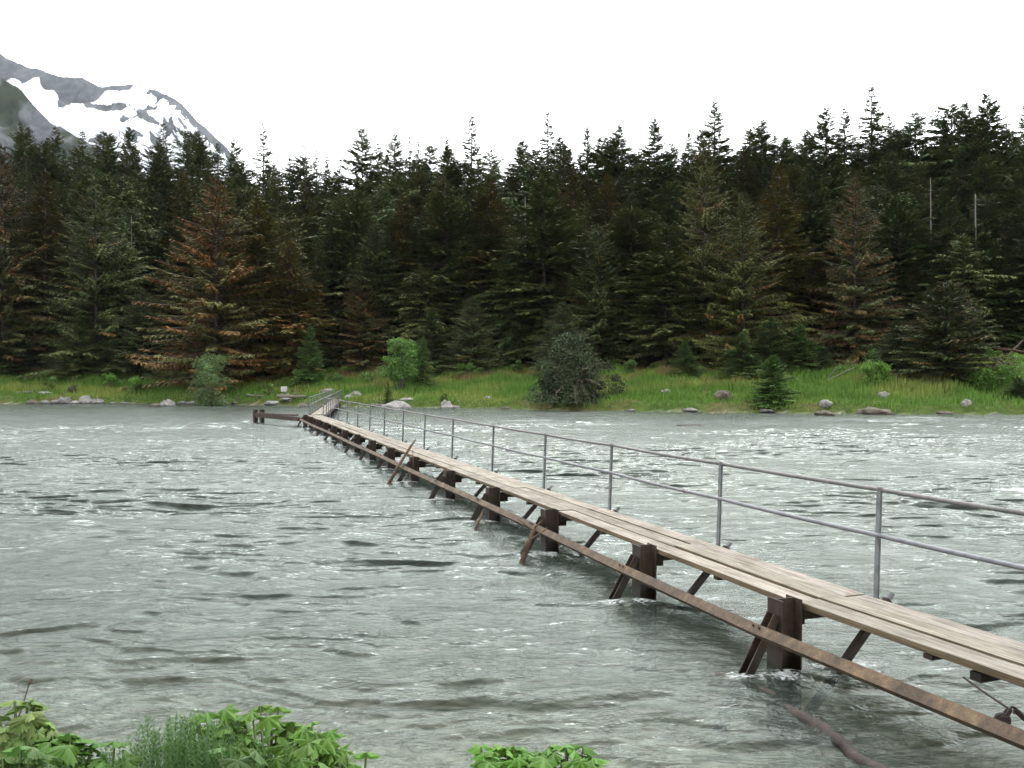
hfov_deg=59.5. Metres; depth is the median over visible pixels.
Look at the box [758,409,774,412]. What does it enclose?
boulder
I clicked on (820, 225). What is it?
spruce tree
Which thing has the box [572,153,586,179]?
spruce tree
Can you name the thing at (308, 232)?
spruce tree
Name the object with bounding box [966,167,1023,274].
spruce tree
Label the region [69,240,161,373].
spruce tree
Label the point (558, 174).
spruce tree
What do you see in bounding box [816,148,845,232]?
spruce tree
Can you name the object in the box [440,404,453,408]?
boulder
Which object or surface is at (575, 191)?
spruce tree
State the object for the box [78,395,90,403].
boulder
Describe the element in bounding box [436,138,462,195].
spruce tree
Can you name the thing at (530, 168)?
spruce tree
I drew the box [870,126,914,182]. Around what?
spruce tree
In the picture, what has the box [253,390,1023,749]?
footbridge
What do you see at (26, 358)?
spruce tree
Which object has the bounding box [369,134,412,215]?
spruce tree
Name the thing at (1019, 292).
spruce tree
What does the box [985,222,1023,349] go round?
spruce tree
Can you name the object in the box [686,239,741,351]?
spruce tree
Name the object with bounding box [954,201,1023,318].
spruce tree
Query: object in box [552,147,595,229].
spruce tree
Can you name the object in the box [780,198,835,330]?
spruce tree
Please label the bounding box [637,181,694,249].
spruce tree
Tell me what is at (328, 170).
spruce tree
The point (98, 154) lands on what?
spruce tree
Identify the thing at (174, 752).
cow parsnip
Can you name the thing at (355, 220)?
spruce tree
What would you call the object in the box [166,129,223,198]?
spruce tree
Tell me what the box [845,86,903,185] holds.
spruce tree
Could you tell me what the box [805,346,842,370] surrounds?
spruce tree
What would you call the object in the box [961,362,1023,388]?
leafy bush
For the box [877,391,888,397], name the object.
boulder
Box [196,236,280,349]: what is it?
spruce tree
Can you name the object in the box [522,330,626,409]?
bush
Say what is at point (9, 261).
spruce tree
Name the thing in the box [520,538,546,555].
driftwood stick
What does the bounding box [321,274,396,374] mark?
spruce tree
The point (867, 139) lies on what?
spruce tree
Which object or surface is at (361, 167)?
spruce tree
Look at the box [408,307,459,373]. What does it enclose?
spruce tree
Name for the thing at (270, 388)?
leafy bush
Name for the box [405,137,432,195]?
spruce tree
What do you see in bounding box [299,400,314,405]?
drift log
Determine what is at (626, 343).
spruce tree
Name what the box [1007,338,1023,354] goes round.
drift log
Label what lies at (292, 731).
cow parsnip
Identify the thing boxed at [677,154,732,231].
spruce tree
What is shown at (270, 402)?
boulder
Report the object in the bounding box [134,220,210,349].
spruce tree
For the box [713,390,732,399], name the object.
boulder
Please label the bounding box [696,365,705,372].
shrub
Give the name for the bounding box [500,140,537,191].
spruce tree
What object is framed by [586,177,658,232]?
spruce tree
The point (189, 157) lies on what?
spruce tree
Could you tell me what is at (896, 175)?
spruce tree
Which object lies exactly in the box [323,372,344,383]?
leafy bush
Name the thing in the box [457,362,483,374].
shrub
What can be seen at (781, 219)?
spruce tree
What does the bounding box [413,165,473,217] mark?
spruce tree
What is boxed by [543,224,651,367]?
spruce tree
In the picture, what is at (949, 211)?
spruce tree
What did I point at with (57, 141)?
spruce tree
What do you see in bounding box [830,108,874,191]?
spruce tree
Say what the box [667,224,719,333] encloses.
spruce tree
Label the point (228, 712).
cow parsnip
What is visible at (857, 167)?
spruce tree
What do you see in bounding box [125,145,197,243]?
spruce tree
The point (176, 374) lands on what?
shrub
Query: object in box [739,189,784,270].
spruce tree
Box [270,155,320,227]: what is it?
spruce tree
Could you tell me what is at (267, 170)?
spruce tree
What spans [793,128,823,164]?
spruce tree
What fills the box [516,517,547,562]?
driftwood stick
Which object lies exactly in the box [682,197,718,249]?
spruce tree
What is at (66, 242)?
spruce tree
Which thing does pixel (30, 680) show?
budding twig
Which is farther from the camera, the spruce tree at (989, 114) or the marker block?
the spruce tree at (989, 114)
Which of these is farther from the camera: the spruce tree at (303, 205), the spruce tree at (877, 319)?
the spruce tree at (303, 205)
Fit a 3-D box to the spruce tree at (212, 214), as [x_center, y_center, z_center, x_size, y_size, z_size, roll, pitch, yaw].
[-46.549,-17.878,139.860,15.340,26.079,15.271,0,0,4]
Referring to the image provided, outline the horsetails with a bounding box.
[59,706,292,767]
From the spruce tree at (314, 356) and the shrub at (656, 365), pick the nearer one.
the shrub at (656, 365)
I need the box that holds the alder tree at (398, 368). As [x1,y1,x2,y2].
[376,337,421,389]
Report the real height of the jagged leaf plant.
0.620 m
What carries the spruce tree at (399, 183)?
on the ground at (896, 745)
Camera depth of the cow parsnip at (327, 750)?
3.26 m
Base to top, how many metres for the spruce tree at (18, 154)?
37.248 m
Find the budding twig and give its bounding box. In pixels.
[18,678,33,715]
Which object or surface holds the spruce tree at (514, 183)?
on the ground at (896, 745)
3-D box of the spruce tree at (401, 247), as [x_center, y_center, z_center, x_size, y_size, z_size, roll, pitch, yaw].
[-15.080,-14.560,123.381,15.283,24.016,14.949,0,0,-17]
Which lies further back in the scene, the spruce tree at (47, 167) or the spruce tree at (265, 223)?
the spruce tree at (47, 167)
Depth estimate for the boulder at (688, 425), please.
55.59 m
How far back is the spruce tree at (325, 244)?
122.53 m
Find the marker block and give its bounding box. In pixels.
[281,386,286,391]
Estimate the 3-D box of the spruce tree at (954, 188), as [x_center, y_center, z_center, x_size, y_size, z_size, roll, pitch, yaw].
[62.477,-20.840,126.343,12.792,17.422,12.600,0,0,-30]
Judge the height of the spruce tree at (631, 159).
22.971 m
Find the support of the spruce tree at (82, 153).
on the ground at (896, 745)
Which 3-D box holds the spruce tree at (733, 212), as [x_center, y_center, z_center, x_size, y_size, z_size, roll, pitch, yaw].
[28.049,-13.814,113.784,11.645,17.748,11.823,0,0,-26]
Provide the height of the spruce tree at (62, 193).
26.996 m
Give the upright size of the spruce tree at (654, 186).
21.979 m
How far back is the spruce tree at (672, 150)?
155.99 m
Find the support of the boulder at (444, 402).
on the ground at (896, 745)
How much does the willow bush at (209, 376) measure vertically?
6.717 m
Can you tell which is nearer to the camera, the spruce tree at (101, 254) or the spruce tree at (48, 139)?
the spruce tree at (101, 254)
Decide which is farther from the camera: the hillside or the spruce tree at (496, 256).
the hillside
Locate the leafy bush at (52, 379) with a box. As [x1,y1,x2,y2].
[43,376,56,389]
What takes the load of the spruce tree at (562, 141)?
on the ground at (896, 745)
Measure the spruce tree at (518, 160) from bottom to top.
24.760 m
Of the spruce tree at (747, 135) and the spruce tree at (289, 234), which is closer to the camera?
the spruce tree at (289, 234)
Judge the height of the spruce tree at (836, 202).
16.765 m
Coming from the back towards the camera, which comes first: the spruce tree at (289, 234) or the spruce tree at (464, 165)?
the spruce tree at (464, 165)
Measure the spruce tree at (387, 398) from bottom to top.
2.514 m
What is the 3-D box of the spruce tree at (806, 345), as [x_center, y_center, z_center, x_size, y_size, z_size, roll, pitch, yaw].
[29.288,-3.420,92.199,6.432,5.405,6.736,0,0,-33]
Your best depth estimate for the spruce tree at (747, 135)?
167.12 m
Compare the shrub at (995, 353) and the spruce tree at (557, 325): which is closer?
the shrub at (995, 353)
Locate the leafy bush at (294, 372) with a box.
[292,367,311,384]
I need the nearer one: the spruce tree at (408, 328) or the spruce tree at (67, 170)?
the spruce tree at (408, 328)
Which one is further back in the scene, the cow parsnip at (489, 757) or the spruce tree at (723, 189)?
the spruce tree at (723, 189)
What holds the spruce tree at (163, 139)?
on the ground at (896, 745)
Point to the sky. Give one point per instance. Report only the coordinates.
(316, 73)
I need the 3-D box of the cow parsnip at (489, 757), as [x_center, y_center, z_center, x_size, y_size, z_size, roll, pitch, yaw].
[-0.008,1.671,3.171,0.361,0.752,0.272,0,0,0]
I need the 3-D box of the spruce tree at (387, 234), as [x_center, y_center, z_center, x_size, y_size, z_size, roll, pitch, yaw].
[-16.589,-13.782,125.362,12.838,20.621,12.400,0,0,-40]
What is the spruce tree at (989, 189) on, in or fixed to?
on the ground at (896, 745)
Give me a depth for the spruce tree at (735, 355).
90.54 m
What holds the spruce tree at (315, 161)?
on the ground at (896, 745)
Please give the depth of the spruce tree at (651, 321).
108.24 m
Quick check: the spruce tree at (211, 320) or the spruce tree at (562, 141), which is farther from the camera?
the spruce tree at (562, 141)
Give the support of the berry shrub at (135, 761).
on the ground at (896, 745)
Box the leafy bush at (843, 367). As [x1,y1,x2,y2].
[832,363,860,372]
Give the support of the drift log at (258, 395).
on the ground at (896, 745)
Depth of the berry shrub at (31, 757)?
2.86 m
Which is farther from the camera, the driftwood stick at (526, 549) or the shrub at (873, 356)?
the shrub at (873, 356)
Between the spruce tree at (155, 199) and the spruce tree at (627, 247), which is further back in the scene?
the spruce tree at (155, 199)
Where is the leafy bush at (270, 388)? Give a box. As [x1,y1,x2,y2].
[262,382,274,394]
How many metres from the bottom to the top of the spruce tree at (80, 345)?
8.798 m
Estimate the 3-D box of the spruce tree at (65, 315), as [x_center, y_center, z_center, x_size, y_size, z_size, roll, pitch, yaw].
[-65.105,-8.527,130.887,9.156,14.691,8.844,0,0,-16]
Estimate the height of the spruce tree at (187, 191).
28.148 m
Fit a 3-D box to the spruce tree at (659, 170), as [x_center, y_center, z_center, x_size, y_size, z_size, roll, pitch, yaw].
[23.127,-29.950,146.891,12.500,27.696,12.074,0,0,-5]
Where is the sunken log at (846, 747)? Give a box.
[714,672,888,767]
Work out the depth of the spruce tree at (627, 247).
115.13 m
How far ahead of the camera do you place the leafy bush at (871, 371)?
82.77 m
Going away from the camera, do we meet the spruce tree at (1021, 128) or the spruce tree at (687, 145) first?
the spruce tree at (1021, 128)
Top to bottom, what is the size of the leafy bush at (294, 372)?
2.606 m
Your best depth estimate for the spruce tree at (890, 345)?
87.73 m
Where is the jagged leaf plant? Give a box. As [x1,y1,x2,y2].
[206,748,268,767]
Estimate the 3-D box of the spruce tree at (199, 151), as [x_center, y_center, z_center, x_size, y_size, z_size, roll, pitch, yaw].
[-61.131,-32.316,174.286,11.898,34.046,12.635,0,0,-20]
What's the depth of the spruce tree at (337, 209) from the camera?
140.23 m
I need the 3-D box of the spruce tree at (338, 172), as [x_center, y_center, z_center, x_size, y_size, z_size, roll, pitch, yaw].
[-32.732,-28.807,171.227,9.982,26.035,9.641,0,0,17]
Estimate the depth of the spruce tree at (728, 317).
97.84 m
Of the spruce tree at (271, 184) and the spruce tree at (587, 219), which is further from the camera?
the spruce tree at (271, 184)
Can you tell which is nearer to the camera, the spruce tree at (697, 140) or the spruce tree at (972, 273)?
the spruce tree at (972, 273)
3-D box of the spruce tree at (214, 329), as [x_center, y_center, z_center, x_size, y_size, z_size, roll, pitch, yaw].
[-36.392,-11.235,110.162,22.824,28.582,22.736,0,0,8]
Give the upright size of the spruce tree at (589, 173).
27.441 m
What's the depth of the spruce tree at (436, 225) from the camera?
120.15 m
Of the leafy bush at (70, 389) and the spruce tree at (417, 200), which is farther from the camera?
the spruce tree at (417, 200)
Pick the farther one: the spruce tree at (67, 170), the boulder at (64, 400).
the spruce tree at (67, 170)
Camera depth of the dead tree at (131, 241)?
130.92 m
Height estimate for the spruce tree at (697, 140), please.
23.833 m
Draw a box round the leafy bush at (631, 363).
[624,359,636,373]
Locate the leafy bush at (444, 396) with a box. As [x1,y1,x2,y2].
[440,393,447,400]
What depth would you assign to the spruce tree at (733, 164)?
154.44 m
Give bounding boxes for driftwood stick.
[387,439,415,483]
[473,509,484,529]
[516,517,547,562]
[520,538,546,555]
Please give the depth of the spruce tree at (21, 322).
126.84 m
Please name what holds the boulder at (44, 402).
on the ground at (896, 745)
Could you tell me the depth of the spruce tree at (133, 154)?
165.91 m
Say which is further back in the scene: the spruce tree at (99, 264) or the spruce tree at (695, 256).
the spruce tree at (99, 264)
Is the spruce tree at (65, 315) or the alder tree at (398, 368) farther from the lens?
the spruce tree at (65, 315)
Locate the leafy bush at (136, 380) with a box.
[126,375,142,393]
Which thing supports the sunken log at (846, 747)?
in the river
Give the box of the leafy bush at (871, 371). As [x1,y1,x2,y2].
[860,359,894,385]
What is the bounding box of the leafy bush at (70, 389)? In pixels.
[67,379,78,393]
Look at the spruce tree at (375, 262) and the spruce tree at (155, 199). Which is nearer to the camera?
the spruce tree at (375, 262)
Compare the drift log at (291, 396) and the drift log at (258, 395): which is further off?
the drift log at (258, 395)
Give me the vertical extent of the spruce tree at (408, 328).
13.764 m
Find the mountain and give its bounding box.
[0,53,254,196]
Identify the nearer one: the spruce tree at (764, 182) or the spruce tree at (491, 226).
the spruce tree at (491, 226)
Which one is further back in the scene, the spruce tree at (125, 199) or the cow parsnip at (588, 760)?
the spruce tree at (125, 199)
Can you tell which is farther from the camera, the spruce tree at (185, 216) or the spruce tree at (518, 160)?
the spruce tree at (518, 160)
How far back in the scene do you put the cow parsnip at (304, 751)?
3.00 m
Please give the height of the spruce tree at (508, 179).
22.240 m
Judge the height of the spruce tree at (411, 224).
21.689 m
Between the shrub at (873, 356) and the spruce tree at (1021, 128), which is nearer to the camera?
the shrub at (873, 356)
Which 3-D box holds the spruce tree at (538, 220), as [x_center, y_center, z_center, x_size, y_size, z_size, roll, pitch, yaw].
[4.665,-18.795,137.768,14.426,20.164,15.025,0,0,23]
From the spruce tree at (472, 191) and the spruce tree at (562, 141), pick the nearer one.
the spruce tree at (472, 191)
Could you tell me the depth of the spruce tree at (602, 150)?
165.28 m
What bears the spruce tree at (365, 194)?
on the ground at (896, 745)
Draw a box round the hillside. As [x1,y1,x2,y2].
[0,76,152,188]
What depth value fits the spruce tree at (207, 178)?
159.29 m
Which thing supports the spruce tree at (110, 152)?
on the ground at (896, 745)
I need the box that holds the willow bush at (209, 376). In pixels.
[184,352,234,405]
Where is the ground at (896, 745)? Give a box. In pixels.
[0,317,1023,767]
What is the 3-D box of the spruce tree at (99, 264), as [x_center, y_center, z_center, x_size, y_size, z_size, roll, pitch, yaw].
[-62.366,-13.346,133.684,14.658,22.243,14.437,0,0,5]
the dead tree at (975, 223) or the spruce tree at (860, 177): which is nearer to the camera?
the dead tree at (975, 223)
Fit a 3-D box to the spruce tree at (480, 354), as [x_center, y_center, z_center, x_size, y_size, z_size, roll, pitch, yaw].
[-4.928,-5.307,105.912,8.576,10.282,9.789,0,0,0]
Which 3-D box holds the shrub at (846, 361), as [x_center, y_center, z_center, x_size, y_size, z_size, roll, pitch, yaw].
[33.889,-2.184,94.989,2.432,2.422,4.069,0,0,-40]
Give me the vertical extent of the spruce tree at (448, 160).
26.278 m
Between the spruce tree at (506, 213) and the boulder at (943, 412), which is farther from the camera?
the spruce tree at (506, 213)
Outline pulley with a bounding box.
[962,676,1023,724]
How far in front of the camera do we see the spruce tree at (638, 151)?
163.16 m
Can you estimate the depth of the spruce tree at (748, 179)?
144.48 m
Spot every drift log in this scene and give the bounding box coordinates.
[246,391,262,396]
[277,389,306,397]
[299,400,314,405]
[988,345,1023,352]
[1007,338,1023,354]
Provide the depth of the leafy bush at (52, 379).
111.15 m
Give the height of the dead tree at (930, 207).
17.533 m
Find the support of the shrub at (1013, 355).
on the ground at (896, 745)
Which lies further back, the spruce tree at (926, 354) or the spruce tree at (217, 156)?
the spruce tree at (217, 156)
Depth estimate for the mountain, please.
3262.48 m
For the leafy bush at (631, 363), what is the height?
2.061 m
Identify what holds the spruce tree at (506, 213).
on the ground at (896, 745)
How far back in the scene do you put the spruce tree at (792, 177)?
129.15 m
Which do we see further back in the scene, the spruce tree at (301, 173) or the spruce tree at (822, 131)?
the spruce tree at (301, 173)
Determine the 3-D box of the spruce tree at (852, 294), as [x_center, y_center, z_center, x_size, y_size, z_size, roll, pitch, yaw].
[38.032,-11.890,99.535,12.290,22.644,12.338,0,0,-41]
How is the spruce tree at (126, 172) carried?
on the ground at (896, 745)
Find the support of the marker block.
on the boulder
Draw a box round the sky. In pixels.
[0,0,1023,206]
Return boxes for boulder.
[25,399,38,403]
[39,400,48,403]
[56,397,71,403]
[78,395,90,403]
[90,399,103,403]
[148,404,160,406]
[160,399,174,406]
[264,401,278,404]
[280,398,291,401]
[381,400,411,408]
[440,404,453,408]
[441,400,450,405]
[677,424,700,425]
[682,408,697,412]
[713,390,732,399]
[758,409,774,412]
[814,410,834,415]
[818,399,832,407]
[854,407,897,414]
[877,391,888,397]
[936,411,953,414]
[961,399,971,406]
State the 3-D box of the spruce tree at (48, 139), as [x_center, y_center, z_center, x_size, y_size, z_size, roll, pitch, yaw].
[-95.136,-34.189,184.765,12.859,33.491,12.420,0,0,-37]
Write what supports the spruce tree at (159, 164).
on the ground at (896, 745)
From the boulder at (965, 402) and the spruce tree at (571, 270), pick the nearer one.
the boulder at (965, 402)
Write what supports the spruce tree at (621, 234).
on the ground at (896, 745)
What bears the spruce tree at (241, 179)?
on the ground at (896, 745)
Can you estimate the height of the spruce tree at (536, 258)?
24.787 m
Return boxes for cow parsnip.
[153,737,200,767]
[185,704,252,767]
[198,705,336,767]
[290,739,328,767]
[292,722,361,767]
[334,751,380,767]
[466,744,561,767]
[521,743,609,767]
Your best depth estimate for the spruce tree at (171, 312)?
124.83 m
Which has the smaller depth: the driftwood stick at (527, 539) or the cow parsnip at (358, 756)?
the cow parsnip at (358, 756)
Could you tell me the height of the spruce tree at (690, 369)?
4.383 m
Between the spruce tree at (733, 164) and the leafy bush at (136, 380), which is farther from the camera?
the spruce tree at (733, 164)
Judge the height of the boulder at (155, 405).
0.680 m
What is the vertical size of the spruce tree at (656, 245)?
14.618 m
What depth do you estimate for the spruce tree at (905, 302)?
100.49 m
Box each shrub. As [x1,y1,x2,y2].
[0,698,63,767]
[0,746,58,767]
[24,733,114,767]
[69,742,144,767]
[167,373,191,379]
[337,366,354,373]
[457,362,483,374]
[510,359,523,371]
[606,360,621,367]
[646,362,661,370]
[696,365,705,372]
[814,355,852,367]
[862,348,888,361]
[981,348,1003,357]
[1008,352,1023,364]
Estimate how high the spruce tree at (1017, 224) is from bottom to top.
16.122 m
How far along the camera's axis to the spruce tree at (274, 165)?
181.24 m
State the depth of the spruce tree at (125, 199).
144.46 m
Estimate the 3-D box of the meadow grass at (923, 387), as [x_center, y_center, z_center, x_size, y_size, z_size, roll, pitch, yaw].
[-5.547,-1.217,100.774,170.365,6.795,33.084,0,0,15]
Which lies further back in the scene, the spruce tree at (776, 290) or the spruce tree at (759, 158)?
the spruce tree at (759, 158)
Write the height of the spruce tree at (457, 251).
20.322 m
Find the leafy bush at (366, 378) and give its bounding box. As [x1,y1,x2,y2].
[359,371,383,382]
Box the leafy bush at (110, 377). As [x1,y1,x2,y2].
[102,373,120,388]
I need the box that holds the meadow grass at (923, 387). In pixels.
[0,352,1023,411]
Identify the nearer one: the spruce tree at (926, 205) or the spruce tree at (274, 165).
the spruce tree at (926, 205)
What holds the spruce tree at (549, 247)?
on the ground at (896, 745)
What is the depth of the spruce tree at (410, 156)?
166.12 m
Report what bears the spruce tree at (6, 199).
on the ground at (896, 745)
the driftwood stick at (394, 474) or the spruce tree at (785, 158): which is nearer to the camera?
the driftwood stick at (394, 474)
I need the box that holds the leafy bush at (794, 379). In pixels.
[785,375,798,384]
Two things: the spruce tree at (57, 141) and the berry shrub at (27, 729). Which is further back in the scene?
the spruce tree at (57, 141)
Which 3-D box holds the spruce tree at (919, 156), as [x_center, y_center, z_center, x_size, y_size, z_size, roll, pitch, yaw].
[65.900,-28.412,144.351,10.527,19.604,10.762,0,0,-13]
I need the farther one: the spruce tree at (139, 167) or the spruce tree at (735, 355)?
the spruce tree at (139, 167)
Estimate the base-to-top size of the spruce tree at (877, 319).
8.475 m
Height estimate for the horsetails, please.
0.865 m
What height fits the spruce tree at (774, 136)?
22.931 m
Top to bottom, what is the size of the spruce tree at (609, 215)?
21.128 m
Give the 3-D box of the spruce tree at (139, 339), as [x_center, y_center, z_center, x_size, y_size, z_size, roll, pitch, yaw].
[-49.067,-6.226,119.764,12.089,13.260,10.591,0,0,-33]
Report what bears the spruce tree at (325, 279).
on the ground at (896, 745)
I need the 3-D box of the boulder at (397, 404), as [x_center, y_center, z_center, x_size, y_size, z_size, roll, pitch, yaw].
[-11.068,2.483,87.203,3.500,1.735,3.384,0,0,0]
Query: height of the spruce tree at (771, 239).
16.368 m
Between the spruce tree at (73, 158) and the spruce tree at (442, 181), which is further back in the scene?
the spruce tree at (73, 158)
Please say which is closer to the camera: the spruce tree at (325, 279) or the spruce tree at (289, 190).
the spruce tree at (325, 279)
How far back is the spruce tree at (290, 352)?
111.78 m
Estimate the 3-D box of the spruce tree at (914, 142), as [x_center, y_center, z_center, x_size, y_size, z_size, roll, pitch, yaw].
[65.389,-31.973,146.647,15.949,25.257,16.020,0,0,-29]
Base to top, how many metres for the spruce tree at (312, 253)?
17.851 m
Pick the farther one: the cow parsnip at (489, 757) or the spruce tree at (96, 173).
the spruce tree at (96, 173)
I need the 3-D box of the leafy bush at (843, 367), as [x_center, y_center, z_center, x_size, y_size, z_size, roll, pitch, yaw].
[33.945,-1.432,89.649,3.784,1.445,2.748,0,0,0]
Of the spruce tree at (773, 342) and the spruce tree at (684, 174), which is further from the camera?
the spruce tree at (684, 174)
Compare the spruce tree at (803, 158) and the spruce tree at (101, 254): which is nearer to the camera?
the spruce tree at (101, 254)
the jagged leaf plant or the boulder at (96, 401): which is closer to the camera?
the jagged leaf plant
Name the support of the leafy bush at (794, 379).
on the ground at (896, 745)
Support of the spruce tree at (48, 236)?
on the ground at (896, 745)
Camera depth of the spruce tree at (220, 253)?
131.90 m
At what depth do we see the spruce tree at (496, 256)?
121.48 m
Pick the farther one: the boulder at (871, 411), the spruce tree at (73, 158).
the spruce tree at (73, 158)
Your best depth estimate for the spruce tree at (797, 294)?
103.44 m
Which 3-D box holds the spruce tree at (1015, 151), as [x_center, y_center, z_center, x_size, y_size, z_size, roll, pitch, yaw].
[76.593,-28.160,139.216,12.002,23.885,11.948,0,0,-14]
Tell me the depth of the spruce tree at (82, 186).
145.01 m
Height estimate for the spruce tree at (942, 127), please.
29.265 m
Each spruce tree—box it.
[0,143,67,378]
[0,159,41,233]
[0,170,106,371]
[0,185,163,380]
[0,220,41,316]
[0,279,36,334]
[0,323,58,374]
[1,164,64,279]
[3,127,40,203]
[5,122,34,245]
[6,143,69,238]
[20,182,83,279]
[32,216,89,314]
[34,125,71,238]
[35,138,60,187]
[38,319,114,380]
[39,226,139,363]
[40,279,82,351]
[47,166,106,276]
[52,148,75,253]
[58,129,94,215]
[67,148,94,186]
[68,166,120,253]
[69,131,138,192]
[69,174,162,319]
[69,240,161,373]
[83,207,176,363]
[86,132,126,215]
[94,288,182,379]
[105,140,137,216]
[116,126,149,201]
[120,177,306,398]
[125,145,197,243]
[131,153,146,182]
[133,190,174,293]
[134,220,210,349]
[138,237,201,369]
[142,142,179,210]
[147,123,185,224]
[153,195,204,309]
[155,167,199,241]
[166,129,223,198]
[166,219,241,361]
[169,131,200,224]
[176,132,219,204]
[180,161,221,229]
[182,186,255,338]
[182,186,273,318]
[192,288,231,366]
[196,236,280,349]
[202,139,261,231]
[204,196,324,380]
[205,143,227,184]
[210,160,272,263]
[241,123,295,232]
[245,239,344,379]
[250,216,308,316]
[259,163,296,205]
[261,172,304,253]
[262,178,305,267]
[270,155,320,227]
[281,155,302,227]
[285,145,317,229]
[287,176,325,261]
[287,326,328,386]
[293,211,380,368]
[294,207,334,336]
[299,246,335,321]
[302,147,327,237]
[302,190,371,289]
[303,169,342,269]
[304,239,345,368]
[306,189,399,348]
[308,148,337,211]
[308,180,350,218]
[308,246,390,359]
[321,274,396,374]
[325,166,350,219]
[327,128,383,226]
[337,220,405,361]
[347,214,443,338]
[349,193,457,355]
[361,188,370,227]
[363,186,414,243]
[368,143,386,198]
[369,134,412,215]
[373,153,393,198]
[373,173,420,234]
[383,182,505,349]
[383,199,419,256]
[383,267,458,366]
[383,382,392,403]
[393,211,456,338]
[396,135,425,196]
[404,159,428,188]
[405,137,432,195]
[405,143,452,213]
[406,169,432,231]
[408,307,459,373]
[409,337,436,386]
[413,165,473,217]
[413,176,464,289]
[417,148,462,188]
[429,205,503,349]
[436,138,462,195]
[437,175,496,257]
[437,296,504,373]
[443,297,500,363]
[445,174,540,349]
[452,229,539,334]
[453,114,514,211]
[461,166,498,232]
[466,148,518,207]
[474,252,545,368]
[480,170,599,360]
[482,170,531,257]
[485,203,528,258]
[492,147,562,257]
[498,158,526,202]
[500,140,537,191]
[503,141,529,210]
[506,196,568,293]
[520,111,568,220]
[521,246,559,335]
[522,301,600,376]
[523,137,579,202]
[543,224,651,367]
[546,143,581,207]
[546,175,604,278]
[547,225,592,340]
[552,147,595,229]
[553,202,602,302]
[561,253,644,358]
[567,177,613,228]
[568,205,689,345]
[570,127,617,206]
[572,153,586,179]
[573,210,644,339]
[579,173,629,261]
[585,135,630,191]
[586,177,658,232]
[587,194,657,270]
[590,124,645,204]
[590,141,627,206]
[609,224,721,367]
[615,150,653,193]
[618,118,689,225]
[625,142,647,206]
[627,223,689,306]
[631,298,684,352]
[634,153,677,234]
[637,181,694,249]
[641,138,760,369]
[659,142,686,215]
[665,340,706,376]
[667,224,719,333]
[672,100,759,230]
[672,132,699,214]
[673,152,695,222]
[673,192,816,369]
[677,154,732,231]
[679,129,711,179]
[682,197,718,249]
[686,182,776,265]
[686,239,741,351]
[698,205,749,324]
[716,333,768,379]
[723,149,761,223]
[725,128,781,178]
[726,223,792,352]
[727,152,767,196]
[730,119,795,202]
[731,160,831,360]
[732,318,807,374]
[733,212,781,314]
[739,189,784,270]
[746,160,791,231]
[746,355,802,409]
[749,163,837,243]
[761,136,814,180]
[762,134,786,188]
[770,168,851,328]
[775,324,831,374]
[776,139,797,165]
[779,251,849,350]
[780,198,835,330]
[787,131,832,202]
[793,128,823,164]
[795,171,843,219]
[796,107,852,232]
[803,176,921,363]
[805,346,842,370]
[808,189,839,255]
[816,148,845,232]
[818,223,873,330]
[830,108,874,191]
[832,169,885,282]
[837,162,874,225]
[838,193,954,335]
[838,292,906,358]
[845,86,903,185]
[846,134,882,167]
[846,185,917,297]
[851,151,934,269]
[861,129,936,209]
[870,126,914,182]
[871,115,898,183]
[872,320,921,371]
[875,210,950,333]
[879,279,1019,385]
[880,250,956,348]
[890,111,961,253]
[896,102,985,239]
[900,159,956,273]
[908,148,945,240]
[910,198,994,340]
[923,175,1001,273]
[924,233,1019,355]
[925,134,955,216]
[928,102,1006,239]
[945,155,1014,247]
[949,93,1023,211]
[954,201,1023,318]
[963,238,1023,351]
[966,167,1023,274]
[974,124,1023,233]
[984,260,1023,349]
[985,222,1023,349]
[987,198,1023,304]
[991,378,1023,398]
[1005,106,1023,182]
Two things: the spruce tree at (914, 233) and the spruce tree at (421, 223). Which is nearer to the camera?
the spruce tree at (914, 233)
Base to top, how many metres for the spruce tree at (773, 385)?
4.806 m
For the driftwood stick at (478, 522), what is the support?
hanging from the footbridge
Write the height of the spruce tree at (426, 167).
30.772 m
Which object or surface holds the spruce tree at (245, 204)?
on the ground at (896, 745)
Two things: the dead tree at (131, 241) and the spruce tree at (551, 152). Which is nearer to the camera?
the dead tree at (131, 241)
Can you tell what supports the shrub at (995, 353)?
on the ground at (896, 745)
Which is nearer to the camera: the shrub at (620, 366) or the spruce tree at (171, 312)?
the shrub at (620, 366)
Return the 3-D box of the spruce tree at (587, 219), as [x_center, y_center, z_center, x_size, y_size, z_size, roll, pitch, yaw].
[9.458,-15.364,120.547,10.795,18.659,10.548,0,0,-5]
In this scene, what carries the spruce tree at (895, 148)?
on the ground at (896, 745)
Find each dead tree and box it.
[131,216,136,304]
[923,177,932,239]
[970,194,981,300]
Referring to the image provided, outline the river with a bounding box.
[0,403,1023,767]
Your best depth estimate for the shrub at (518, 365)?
104.12 m
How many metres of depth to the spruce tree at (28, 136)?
184.70 m
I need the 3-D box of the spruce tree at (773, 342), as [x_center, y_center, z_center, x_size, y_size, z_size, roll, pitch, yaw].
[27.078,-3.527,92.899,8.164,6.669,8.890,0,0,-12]
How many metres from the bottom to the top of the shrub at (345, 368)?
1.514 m
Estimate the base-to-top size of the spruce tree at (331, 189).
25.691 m

